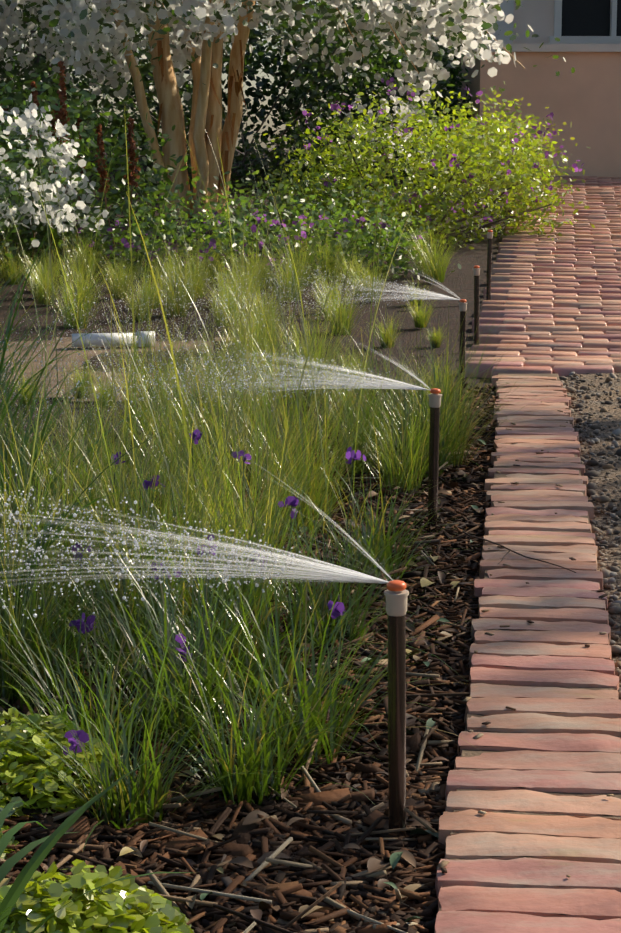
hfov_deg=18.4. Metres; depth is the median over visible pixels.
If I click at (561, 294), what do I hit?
brick walk
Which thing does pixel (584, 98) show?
garden wall
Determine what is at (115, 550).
spray drops
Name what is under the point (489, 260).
sprinkler
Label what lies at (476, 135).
golden shrub
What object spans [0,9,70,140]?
shrub
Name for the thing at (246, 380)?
spray drops
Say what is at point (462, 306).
sprinkler
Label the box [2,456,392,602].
spray fan
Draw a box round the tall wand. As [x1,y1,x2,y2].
[83,30,153,430]
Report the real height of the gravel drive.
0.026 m
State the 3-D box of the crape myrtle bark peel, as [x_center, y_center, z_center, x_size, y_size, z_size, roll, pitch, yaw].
[-0.768,-2.357,13.658,0.643,1.441,0.187,0,9,-1]
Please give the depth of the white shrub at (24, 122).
10.05 m
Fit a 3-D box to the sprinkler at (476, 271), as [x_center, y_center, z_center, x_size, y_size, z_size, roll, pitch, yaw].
[0.682,-0.614,7.873,0.030,0.420,0.030,-1,9,-1]
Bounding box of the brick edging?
[434,375,620,932]
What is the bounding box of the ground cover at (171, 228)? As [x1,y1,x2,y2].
[31,167,460,285]
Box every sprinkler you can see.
[384,580,408,837]
[427,388,441,532]
[459,299,466,388]
[473,265,479,344]
[486,230,492,299]
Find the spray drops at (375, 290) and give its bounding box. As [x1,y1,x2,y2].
[20,249,433,368]
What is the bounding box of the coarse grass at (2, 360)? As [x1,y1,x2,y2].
[0,179,174,578]
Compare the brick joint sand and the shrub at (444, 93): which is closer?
the brick joint sand
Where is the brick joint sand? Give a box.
[439,374,620,914]
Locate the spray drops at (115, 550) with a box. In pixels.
[0,463,311,625]
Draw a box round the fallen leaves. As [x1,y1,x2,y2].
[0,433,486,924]
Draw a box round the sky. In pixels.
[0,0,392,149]
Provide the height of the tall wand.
1.216 m
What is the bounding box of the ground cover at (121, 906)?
[0,707,193,932]
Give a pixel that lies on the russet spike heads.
(130, 151)
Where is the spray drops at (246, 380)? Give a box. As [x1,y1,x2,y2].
[0,299,389,443]
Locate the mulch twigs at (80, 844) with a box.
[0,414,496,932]
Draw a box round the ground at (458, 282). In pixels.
[0,150,516,923]
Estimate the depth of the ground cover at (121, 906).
2.04 m
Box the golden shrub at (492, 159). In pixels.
[257,69,594,249]
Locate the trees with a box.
[23,8,419,154]
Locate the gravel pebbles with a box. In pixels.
[559,372,620,699]
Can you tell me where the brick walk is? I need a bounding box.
[465,176,620,380]
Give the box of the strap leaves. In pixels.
[0,371,189,932]
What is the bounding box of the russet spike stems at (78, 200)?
[4,62,133,271]
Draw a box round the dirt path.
[0,337,250,400]
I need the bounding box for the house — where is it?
[423,0,620,154]
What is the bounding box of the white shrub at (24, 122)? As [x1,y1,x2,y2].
[0,82,109,282]
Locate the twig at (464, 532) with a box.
[462,531,575,572]
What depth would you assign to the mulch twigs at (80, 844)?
2.33 m
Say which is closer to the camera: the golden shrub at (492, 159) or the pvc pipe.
the pvc pipe
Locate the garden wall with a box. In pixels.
[458,44,620,179]
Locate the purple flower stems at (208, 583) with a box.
[67,440,353,801]
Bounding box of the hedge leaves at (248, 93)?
[0,0,474,157]
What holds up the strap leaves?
on the ground at (458, 282)
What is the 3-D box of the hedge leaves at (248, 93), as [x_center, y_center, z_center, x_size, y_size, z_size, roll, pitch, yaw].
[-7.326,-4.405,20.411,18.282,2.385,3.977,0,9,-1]
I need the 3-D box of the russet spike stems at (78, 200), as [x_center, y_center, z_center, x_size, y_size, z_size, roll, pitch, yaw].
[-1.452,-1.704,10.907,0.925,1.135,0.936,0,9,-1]
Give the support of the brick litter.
on the brick edging
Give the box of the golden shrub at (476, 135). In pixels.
[396,82,589,211]
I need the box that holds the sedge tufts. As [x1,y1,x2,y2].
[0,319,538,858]
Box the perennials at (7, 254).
[0,169,19,297]
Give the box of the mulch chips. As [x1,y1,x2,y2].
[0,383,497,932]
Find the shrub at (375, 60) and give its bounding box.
[21,0,454,189]
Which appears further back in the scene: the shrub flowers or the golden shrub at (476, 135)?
the golden shrub at (476, 135)
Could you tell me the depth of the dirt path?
7.70 m
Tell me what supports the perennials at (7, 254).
on the ground at (458, 282)
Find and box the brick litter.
[437,383,613,876]
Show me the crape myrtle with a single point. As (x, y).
(132, 11)
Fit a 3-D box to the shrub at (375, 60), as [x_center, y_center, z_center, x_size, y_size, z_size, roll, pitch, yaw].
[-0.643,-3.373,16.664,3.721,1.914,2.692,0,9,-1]
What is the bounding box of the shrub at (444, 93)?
[254,1,471,179]
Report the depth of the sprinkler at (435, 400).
4.19 m
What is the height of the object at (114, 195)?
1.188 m
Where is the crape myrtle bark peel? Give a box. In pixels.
[157,40,246,217]
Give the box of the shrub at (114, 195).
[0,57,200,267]
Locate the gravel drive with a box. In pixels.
[560,372,620,683]
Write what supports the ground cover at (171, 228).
on the ground at (458, 282)
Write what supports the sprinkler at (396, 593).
on the ground at (458, 282)
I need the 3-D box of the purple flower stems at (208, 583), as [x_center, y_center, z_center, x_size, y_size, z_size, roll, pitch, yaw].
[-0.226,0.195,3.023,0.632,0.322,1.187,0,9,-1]
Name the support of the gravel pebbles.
on the gravel drive
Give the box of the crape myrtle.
[0,0,574,218]
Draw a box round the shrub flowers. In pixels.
[76,77,583,269]
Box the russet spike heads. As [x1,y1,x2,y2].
[1,61,140,192]
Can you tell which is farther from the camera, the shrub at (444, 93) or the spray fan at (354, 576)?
the shrub at (444, 93)
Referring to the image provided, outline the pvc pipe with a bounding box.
[72,331,154,346]
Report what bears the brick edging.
on the ground at (458, 282)
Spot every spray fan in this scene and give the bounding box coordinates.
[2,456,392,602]
[84,344,429,412]
[268,266,460,318]
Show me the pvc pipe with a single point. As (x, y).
(76, 336)
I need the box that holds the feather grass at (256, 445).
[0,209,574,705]
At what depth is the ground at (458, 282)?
8.90 m
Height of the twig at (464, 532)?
0.004 m
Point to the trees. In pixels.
(39, 92)

